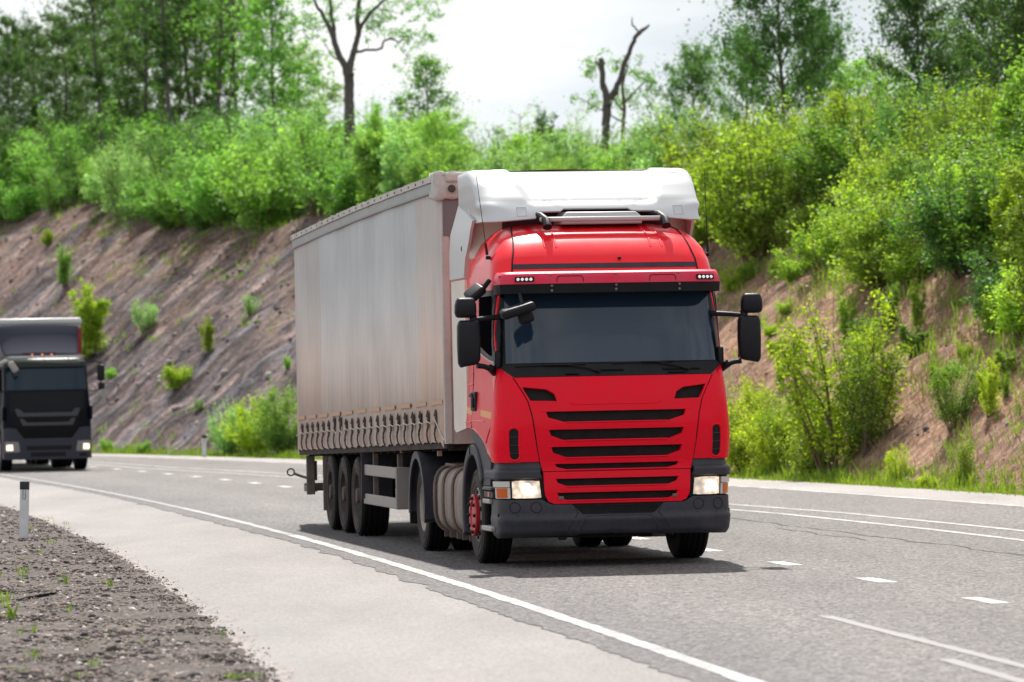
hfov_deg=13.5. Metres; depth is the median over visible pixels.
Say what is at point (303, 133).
shrub
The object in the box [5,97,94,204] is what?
sapling
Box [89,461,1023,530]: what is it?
marking
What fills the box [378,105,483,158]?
shrub
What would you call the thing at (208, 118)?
shrub
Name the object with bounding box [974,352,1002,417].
shrub
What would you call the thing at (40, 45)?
tree
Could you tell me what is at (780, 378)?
shrub
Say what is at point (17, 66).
tree
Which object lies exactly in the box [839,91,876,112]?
shrub
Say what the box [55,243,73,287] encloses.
shrub
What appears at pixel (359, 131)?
shrub
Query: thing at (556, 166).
sapling
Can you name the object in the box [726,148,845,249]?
shrub
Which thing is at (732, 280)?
shrub
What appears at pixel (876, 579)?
lane marking
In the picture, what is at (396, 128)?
shrub
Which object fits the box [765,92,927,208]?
shrub
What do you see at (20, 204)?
shrub
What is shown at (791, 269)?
shrub
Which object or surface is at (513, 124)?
tree
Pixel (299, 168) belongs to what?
shrub
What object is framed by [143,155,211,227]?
shrub
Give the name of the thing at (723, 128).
shrub
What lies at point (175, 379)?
shrub
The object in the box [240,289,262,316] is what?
sapling
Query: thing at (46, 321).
semi trailer
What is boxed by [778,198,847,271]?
shrub
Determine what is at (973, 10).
tree
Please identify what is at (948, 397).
sapling
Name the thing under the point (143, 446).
shrub
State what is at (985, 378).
shrub
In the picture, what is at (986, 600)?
lane marking
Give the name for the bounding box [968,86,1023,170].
shrub
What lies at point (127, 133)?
sapling
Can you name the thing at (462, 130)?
shrub
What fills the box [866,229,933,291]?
shrub
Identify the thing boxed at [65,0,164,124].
tree
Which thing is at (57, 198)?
sapling
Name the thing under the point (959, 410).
shrub
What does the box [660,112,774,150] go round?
shrub
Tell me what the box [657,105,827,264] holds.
shrub
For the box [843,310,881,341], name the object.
shrub
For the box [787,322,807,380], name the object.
shrub
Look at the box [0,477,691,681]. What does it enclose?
paved shoulder
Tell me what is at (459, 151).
sapling
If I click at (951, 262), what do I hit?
shrub
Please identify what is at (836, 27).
tree
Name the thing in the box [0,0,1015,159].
sky
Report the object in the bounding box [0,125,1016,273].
undergrowth
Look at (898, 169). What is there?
shrub
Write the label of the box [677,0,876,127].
tree
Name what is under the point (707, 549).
lane marking
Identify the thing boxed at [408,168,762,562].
tractor unit
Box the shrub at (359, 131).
[322,124,407,166]
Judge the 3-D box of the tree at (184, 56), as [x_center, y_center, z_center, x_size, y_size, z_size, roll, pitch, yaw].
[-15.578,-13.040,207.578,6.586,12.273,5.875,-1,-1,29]
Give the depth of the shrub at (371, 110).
178.02 m
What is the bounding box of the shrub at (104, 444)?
[96,436,113,452]
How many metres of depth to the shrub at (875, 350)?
90.37 m
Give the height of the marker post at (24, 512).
0.815 m
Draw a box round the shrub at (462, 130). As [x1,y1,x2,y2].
[387,107,484,159]
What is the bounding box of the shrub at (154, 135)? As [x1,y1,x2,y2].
[142,119,201,177]
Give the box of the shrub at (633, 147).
[597,91,732,168]
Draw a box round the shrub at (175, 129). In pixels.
[139,114,228,150]
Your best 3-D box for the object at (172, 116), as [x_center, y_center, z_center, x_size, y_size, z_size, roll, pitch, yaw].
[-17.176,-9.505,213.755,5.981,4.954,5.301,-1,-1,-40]
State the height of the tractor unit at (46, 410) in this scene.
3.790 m
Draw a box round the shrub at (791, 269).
[767,245,810,282]
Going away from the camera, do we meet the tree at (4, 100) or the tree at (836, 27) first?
the tree at (836, 27)
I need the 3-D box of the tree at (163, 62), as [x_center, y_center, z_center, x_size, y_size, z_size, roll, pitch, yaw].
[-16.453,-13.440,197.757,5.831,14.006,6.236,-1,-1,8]
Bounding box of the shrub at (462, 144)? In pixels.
[425,137,478,167]
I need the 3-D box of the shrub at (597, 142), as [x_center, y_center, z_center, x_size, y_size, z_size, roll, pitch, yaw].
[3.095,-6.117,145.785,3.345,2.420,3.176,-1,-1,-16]
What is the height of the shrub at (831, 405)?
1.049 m
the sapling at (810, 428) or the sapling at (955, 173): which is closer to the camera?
the sapling at (810, 428)
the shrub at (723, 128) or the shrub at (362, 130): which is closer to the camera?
the shrub at (723, 128)
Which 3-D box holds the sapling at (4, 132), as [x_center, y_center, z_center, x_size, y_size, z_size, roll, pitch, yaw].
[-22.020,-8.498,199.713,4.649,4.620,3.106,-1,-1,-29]
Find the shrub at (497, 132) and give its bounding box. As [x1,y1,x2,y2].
[467,118,549,167]
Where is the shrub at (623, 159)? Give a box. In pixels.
[618,143,658,169]
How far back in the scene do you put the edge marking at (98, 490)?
85.14 m
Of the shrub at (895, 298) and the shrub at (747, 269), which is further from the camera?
the shrub at (747, 269)
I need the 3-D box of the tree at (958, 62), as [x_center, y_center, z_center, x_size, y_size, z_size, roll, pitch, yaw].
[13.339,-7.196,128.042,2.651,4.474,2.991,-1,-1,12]
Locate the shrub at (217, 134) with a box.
[162,112,313,178]
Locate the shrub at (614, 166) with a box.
[577,138,641,169]
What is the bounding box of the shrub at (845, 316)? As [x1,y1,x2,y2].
[835,296,857,337]
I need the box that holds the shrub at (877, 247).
[800,185,925,292]
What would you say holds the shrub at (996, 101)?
on the hillside
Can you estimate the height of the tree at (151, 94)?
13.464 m
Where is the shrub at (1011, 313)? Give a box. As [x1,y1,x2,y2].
[981,260,1023,340]
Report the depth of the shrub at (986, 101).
99.43 m
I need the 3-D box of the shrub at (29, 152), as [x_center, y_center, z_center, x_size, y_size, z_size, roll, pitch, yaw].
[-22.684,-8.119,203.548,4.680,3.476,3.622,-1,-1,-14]
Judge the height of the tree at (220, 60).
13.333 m
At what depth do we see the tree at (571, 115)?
165.01 m
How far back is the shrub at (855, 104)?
119.38 m
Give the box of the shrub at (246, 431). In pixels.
[216,392,287,452]
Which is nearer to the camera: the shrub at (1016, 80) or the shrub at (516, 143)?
the shrub at (1016, 80)
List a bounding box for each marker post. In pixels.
[19,481,29,537]
[202,435,206,456]
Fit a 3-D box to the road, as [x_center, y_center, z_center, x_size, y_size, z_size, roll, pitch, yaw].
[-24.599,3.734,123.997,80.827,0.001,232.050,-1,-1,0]
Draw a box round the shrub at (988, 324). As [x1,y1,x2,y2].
[976,292,1004,334]
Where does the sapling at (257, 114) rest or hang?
on the hillside
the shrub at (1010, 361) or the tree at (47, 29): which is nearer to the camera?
the shrub at (1010, 361)
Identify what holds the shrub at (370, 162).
on the hillside
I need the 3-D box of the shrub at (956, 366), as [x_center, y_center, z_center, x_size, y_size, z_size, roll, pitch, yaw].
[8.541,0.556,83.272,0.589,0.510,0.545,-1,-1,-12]
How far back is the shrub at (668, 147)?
115.56 m
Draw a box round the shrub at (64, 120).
[17,106,98,160]
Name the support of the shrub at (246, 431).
on the hillside
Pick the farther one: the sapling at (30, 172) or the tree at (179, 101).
the tree at (179, 101)
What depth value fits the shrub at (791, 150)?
108.74 m
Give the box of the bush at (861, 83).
[798,49,915,116]
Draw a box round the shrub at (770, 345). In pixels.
[764,332,783,352]
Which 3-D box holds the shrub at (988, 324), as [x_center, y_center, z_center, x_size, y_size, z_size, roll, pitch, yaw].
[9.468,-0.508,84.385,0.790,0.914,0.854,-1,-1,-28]
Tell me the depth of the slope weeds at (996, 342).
94.44 m
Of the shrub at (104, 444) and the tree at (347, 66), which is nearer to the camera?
the shrub at (104, 444)
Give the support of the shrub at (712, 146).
on the hillside
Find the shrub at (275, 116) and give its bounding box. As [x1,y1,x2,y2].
[213,97,338,161]
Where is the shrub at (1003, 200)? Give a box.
[988,139,1023,279]
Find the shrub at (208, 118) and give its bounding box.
[157,94,284,167]
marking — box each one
[0,474,179,506]
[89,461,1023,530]
[93,464,1023,540]
[117,456,1023,506]
[177,507,293,534]
[288,535,764,681]
[632,537,648,539]
[705,548,721,550]
[770,561,800,564]
[820,616,1023,667]
[858,577,894,581]
[939,659,1023,681]
[964,597,1009,602]
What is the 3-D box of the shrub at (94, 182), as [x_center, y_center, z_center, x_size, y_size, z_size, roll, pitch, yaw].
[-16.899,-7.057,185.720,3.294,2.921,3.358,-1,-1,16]
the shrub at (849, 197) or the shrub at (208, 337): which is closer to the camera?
the shrub at (849, 197)
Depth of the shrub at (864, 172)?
99.15 m
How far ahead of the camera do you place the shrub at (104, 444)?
143.90 m
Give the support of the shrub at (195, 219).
on the hillside
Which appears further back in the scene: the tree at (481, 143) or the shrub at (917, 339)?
the tree at (481, 143)
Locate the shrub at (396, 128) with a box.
[352,109,455,179]
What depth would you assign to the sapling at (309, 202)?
158.34 m
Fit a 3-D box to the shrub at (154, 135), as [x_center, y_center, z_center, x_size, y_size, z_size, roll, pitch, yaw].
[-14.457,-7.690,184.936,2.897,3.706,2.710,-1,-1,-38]
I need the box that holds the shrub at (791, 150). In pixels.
[749,112,851,209]
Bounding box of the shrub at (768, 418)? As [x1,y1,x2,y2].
[752,388,807,459]
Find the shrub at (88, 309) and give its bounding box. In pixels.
[66,277,111,360]
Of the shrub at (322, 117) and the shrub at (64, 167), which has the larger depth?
the shrub at (64, 167)
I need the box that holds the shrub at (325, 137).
[274,118,342,189]
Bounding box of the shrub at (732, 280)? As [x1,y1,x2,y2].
[718,261,743,292]
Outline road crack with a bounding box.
[735,518,1020,554]
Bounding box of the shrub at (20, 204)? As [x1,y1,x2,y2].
[0,178,43,221]
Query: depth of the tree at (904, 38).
121.75 m
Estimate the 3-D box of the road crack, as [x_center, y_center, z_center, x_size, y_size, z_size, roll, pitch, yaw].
[4.156,2.369,52.408,0.569,0.001,17.142,-1,-1,-9]
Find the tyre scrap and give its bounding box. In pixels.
[16,592,56,600]
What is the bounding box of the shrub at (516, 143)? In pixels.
[498,120,573,170]
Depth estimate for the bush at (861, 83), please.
137.69 m
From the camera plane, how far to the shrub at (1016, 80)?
92.10 m
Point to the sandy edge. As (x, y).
(258, 655)
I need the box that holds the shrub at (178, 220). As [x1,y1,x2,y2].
[158,174,189,226]
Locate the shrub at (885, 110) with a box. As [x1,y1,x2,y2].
[829,52,998,162]
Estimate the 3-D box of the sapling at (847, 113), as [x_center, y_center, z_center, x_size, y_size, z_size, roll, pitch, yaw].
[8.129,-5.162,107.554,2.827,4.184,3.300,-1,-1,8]
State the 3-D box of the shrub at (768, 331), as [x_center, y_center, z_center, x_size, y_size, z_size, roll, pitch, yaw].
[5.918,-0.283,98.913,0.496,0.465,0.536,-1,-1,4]
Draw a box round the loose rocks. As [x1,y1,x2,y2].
[0,206,1008,478]
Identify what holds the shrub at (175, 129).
on the hillside
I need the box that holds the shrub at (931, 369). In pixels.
[925,365,951,386]
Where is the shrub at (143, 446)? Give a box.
[134,440,151,452]
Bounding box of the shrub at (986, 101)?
[884,62,1021,174]
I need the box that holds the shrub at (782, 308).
[771,295,795,315]
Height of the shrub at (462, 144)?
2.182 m
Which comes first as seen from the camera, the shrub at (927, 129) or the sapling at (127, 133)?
the shrub at (927, 129)
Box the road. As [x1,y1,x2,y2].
[0,456,1023,681]
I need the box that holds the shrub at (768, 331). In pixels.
[761,320,779,337]
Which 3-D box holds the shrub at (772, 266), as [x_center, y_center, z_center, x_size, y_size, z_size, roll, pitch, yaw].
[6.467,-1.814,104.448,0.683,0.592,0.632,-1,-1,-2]
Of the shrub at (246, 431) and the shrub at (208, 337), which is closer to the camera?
the shrub at (246, 431)
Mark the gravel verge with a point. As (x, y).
(165, 666)
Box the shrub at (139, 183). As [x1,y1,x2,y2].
[114,169,179,222]
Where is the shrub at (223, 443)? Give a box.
[205,398,250,453]
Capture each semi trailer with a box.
[0,318,81,464]
[287,169,647,535]
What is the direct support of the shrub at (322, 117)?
on the hillside
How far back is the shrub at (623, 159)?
135.16 m
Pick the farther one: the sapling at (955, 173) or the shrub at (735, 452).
the sapling at (955, 173)
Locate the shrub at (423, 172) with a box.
[383,131,488,184]
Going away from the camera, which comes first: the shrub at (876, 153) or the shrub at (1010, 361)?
the shrub at (1010, 361)
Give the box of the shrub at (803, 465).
[758,391,848,474]
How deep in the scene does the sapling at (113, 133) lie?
197.13 m
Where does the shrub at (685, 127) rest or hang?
on the hillside
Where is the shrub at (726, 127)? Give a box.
[714,102,751,149]
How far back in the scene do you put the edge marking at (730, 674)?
34.63 m
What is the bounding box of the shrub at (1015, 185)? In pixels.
[995,159,1023,324]
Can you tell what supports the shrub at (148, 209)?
on the hillside
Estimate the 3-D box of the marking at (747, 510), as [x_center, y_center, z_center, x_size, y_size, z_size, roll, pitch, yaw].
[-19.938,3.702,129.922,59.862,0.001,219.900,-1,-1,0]
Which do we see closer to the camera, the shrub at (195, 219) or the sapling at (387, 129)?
the sapling at (387, 129)
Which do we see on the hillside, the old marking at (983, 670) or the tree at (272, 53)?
the tree at (272, 53)
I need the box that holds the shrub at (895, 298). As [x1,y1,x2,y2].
[875,279,902,332]
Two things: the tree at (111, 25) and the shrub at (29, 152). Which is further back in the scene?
the tree at (111, 25)
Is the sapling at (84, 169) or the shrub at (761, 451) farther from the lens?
the sapling at (84, 169)
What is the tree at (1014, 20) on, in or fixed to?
on the hillside
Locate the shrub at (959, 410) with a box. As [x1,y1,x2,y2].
[947,395,970,417]
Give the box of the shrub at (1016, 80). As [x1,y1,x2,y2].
[990,23,1023,180]
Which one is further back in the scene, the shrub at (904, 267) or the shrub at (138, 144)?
the shrub at (138, 144)
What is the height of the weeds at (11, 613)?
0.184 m
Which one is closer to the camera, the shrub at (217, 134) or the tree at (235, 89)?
the shrub at (217, 134)
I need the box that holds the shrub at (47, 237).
[40,227,53,246]
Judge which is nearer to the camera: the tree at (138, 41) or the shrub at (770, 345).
the shrub at (770, 345)
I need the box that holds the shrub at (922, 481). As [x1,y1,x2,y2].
[915,469,939,487]
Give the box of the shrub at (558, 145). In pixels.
[519,118,625,170]
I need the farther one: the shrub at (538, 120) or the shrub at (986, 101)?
the shrub at (538, 120)
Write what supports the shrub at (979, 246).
on the hillside
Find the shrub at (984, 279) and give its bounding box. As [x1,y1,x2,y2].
[956,244,1020,319]
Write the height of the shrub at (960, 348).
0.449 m
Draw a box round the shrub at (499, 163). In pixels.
[466,134,544,170]
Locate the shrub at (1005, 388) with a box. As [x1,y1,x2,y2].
[998,368,1010,398]
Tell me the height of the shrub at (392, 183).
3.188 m
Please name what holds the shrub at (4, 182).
on the hillside
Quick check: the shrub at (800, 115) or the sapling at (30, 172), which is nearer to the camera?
the shrub at (800, 115)
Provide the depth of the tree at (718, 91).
137.99 m
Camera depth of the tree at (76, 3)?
234.62 m
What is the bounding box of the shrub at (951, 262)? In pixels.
[879,143,1023,278]
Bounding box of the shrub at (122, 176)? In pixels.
[97,152,141,204]
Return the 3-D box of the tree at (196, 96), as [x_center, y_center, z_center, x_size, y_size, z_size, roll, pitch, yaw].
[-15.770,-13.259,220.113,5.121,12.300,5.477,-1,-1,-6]
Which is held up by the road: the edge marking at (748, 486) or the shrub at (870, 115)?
the edge marking at (748, 486)
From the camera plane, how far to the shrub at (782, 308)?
100.11 m
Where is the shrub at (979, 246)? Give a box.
[894,134,1023,275]
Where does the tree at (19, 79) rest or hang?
on the hillside
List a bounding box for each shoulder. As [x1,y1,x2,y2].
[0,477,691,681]
[92,453,1023,505]
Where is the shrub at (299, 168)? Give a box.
[285,149,343,194]
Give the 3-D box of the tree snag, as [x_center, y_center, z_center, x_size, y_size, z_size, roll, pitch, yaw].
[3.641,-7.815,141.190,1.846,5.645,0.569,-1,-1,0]
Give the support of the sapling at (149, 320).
on the hillside
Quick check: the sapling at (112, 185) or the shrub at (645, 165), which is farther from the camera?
the sapling at (112, 185)
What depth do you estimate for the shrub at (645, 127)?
147.29 m
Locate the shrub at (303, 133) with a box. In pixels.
[281,119,338,165]
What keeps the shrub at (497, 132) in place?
on the hillside
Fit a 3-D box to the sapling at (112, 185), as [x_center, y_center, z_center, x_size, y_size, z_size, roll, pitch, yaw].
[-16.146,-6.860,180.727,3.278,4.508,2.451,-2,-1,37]
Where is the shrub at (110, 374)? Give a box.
[105,366,117,380]
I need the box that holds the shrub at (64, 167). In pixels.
[47,138,123,200]
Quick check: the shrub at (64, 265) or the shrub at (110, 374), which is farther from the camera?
the shrub at (64, 265)
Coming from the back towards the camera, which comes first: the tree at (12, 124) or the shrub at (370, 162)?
the tree at (12, 124)
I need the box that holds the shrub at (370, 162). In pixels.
[349,101,415,204]
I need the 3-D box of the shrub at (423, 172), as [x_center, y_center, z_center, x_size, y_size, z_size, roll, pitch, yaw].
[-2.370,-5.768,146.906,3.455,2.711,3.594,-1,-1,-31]
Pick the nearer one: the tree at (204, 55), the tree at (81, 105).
the tree at (204, 55)
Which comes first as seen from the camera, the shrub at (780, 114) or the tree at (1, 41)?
the shrub at (780, 114)
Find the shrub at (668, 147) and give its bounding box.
[660,137,710,191]
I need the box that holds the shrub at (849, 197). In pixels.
[787,170,925,289]
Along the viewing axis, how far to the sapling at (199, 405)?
141.17 m
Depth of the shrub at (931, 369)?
83.29 m
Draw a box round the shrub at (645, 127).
[626,117,689,152]
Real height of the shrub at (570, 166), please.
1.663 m
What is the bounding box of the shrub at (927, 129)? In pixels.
[888,76,1011,188]
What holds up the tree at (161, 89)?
on the hillside
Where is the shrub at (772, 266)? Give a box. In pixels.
[767,254,785,275]
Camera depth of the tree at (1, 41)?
219.61 m
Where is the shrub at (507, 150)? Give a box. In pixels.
[493,137,519,165]
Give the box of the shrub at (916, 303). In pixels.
[909,272,927,328]
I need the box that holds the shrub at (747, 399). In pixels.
[739,373,773,418]
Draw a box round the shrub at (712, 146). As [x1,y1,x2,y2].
[644,100,791,234]
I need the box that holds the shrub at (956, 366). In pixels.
[940,358,966,379]
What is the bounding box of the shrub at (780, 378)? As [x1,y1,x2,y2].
[773,353,786,390]
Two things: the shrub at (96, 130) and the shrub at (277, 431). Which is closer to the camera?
the shrub at (277, 431)
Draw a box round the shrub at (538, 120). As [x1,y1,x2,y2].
[530,104,567,159]
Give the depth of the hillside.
148.50 m
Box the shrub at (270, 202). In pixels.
[203,121,326,231]
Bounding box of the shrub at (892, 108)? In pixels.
[863,85,954,139]
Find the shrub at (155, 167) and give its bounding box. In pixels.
[131,147,199,189]
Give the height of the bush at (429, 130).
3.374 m
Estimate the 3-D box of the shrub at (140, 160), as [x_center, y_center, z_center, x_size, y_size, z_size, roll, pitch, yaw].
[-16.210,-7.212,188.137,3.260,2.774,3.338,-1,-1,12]
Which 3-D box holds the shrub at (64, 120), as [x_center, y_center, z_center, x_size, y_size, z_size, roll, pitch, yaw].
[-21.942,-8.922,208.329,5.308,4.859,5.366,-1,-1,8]
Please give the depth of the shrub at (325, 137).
165.67 m
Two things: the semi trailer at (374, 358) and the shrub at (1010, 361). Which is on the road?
the semi trailer at (374, 358)
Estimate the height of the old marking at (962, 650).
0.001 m
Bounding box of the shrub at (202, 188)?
[162,137,272,228]
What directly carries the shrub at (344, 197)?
on the hillside
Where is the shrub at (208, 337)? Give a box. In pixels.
[198,314,214,352]
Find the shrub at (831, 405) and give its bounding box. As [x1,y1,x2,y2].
[810,392,846,421]
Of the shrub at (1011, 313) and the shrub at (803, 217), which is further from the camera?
the shrub at (803, 217)
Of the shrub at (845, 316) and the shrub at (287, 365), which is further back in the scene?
the shrub at (287, 365)
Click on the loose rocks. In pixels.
(268, 374)
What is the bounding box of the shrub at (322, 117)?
[300,99,343,138]
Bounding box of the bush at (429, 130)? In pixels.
[388,104,487,167]
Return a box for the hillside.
[0,195,1023,494]
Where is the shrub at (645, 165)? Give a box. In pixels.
[631,150,654,168]
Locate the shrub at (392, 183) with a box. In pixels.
[375,132,424,195]
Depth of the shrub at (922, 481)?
75.93 m
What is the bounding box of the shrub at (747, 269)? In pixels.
[735,257,761,280]
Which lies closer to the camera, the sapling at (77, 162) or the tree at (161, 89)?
the sapling at (77, 162)
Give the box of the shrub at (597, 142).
[568,126,637,159]
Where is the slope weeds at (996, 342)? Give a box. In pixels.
[0,200,1023,479]
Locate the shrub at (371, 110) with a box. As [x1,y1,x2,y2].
[337,91,401,135]
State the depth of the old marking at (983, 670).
27.78 m
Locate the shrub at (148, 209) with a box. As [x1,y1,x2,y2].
[119,168,186,228]
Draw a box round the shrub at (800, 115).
[765,105,845,129]
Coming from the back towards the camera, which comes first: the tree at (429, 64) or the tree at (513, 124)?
the tree at (513, 124)
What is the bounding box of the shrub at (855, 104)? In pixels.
[820,90,892,147]
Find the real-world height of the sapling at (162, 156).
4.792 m
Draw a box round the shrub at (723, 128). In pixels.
[700,117,797,182]
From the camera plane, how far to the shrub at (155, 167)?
179.49 m
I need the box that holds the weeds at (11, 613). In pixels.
[0,516,261,678]
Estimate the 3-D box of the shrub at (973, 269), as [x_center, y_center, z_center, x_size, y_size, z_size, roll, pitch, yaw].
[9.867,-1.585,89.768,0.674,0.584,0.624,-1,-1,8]
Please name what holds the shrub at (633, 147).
on the hillside
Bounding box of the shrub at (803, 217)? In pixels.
[773,184,838,246]
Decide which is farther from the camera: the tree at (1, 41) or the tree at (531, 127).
the tree at (1, 41)
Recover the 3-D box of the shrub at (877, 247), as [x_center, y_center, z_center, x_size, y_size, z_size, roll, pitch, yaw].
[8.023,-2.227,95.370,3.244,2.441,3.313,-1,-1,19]
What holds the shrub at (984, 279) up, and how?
on the hillside
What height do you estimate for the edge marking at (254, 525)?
0.001 m
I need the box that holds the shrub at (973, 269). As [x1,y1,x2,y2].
[972,260,998,273]
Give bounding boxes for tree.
[0,7,75,140]
[0,9,45,165]
[0,23,68,128]
[0,30,9,97]
[0,31,49,144]
[0,75,13,119]
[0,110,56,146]
[0,112,27,145]
[9,7,104,137]
[20,0,150,149]
[22,9,99,114]
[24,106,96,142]
[42,0,148,122]
[48,15,131,129]
[48,65,97,119]
[61,0,163,129]
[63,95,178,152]
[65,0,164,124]
[75,0,202,134]
[92,0,202,105]
[100,0,201,130]
[102,2,198,109]
[118,0,249,128]
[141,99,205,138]
[150,0,213,124]
[154,0,274,123]
[160,0,237,116]
[169,0,246,116]
[173,0,299,127]
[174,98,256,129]
[190,0,269,123]
[209,0,355,143]
[230,36,368,128]
[298,0,452,160]
[379,48,479,139]
[470,129,490,158]
[497,91,547,140]
[514,110,553,142]
[562,47,663,142]
[562,102,591,148]
[633,34,738,142]
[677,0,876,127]
[702,15,792,130]
[769,0,859,119]
[840,0,984,108]
[918,0,1023,109]
[923,29,983,102]
[944,0,1023,101]
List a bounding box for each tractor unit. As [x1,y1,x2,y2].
[0,325,104,470]
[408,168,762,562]
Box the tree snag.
[594,16,649,159]
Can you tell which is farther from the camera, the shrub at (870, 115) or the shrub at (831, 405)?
the shrub at (870, 115)
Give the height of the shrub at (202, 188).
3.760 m
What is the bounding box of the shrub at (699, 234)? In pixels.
[692,215,716,246]
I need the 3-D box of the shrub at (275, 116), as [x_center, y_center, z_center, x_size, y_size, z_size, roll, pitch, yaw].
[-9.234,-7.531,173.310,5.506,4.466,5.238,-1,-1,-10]
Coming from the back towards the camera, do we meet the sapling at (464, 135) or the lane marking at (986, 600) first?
the sapling at (464, 135)
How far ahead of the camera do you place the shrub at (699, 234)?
113.39 m
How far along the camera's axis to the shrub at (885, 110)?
103.42 m
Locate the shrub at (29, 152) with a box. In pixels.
[2,131,53,184]
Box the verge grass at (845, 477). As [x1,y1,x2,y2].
[92,441,1023,495]
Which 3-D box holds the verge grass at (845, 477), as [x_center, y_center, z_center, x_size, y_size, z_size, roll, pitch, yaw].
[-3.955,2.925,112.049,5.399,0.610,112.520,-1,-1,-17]
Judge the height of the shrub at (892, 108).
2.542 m
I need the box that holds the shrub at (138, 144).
[127,107,232,164]
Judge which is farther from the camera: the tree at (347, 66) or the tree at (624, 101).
the tree at (347, 66)
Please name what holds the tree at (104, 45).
on the hillside
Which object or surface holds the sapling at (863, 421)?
on the hillside
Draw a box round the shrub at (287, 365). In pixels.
[283,354,292,369]
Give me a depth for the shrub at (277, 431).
126.96 m
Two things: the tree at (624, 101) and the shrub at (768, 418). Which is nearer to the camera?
the shrub at (768, 418)
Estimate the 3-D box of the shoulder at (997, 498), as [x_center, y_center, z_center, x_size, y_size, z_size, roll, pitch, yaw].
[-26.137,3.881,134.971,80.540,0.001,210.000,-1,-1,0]
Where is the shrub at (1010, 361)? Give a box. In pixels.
[992,349,1021,376]
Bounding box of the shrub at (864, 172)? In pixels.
[827,118,938,223]
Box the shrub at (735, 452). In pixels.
[724,375,783,471]
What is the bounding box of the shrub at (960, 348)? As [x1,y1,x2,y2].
[953,339,974,357]
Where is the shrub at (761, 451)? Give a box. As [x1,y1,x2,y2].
[728,388,797,473]
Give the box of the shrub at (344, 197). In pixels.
[289,136,381,215]
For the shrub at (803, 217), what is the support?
on the hillside
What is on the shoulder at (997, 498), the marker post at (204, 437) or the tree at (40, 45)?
the marker post at (204, 437)
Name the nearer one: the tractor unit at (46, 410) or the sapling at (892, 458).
the sapling at (892, 458)
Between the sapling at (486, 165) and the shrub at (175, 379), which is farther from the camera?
the shrub at (175, 379)
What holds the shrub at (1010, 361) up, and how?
on the hillside
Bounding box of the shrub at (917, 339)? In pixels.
[894,321,937,357]
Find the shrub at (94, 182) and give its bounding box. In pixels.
[77,145,153,206]
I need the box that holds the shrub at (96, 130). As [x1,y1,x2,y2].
[66,108,162,152]
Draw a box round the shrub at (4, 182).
[0,141,45,221]
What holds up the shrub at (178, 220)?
on the hillside
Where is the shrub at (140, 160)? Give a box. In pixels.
[109,146,156,176]
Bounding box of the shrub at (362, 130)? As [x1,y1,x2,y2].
[327,125,365,158]
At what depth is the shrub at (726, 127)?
120.82 m
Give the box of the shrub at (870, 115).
[850,97,900,151]
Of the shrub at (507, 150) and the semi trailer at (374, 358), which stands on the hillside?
the shrub at (507, 150)
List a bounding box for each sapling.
[0,107,79,198]
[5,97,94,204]
[32,152,80,216]
[61,149,87,195]
[70,87,159,161]
[73,145,121,205]
[90,127,163,225]
[114,120,164,158]
[129,298,158,331]
[136,109,203,219]
[194,398,203,410]
[224,114,294,212]
[228,101,285,140]
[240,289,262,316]
[279,77,363,216]
[348,105,411,148]
[425,130,475,172]
[432,123,482,167]
[460,145,490,170]
[537,154,575,169]
[630,112,683,167]
[761,276,917,473]
[781,49,889,177]
[822,310,915,456]
[883,440,911,481]
[896,113,991,277]
[927,352,984,432]
[942,430,978,484]
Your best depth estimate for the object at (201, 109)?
214.83 m
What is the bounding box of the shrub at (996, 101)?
[930,73,1021,125]
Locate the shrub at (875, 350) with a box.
[842,325,883,355]
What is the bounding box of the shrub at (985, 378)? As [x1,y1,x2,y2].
[975,370,1000,393]
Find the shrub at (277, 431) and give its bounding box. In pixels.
[243,375,297,453]
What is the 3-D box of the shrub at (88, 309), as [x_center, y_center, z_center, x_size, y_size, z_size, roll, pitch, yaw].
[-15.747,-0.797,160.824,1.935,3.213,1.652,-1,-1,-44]
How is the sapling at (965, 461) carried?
on the hillside
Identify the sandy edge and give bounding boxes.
[0,503,295,681]
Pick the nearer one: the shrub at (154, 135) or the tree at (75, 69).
the shrub at (154, 135)
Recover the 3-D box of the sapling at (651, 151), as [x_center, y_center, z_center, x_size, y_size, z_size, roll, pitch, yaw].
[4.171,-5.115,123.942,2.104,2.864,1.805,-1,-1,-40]
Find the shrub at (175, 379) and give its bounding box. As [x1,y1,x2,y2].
[159,361,193,392]
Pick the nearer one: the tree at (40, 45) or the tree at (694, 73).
the tree at (694, 73)
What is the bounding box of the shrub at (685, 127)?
[652,111,715,144]
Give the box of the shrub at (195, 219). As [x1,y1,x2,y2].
[177,153,216,231]
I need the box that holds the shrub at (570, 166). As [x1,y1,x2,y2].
[518,149,588,170]
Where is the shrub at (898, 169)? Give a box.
[863,116,1013,222]
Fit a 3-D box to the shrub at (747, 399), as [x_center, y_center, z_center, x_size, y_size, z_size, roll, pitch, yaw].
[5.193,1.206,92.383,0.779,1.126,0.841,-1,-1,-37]
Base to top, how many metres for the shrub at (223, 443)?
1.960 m
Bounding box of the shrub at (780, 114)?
[743,81,872,155]
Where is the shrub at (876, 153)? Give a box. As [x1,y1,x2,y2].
[848,139,929,200]
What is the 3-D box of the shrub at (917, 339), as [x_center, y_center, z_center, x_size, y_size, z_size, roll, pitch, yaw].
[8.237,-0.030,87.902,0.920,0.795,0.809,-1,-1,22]
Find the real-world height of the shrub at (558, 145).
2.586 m
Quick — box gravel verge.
[0,506,266,681]
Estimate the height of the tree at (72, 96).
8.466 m
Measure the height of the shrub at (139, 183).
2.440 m
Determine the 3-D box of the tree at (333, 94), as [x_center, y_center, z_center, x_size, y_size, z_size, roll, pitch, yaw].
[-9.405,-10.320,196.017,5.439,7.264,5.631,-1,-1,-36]

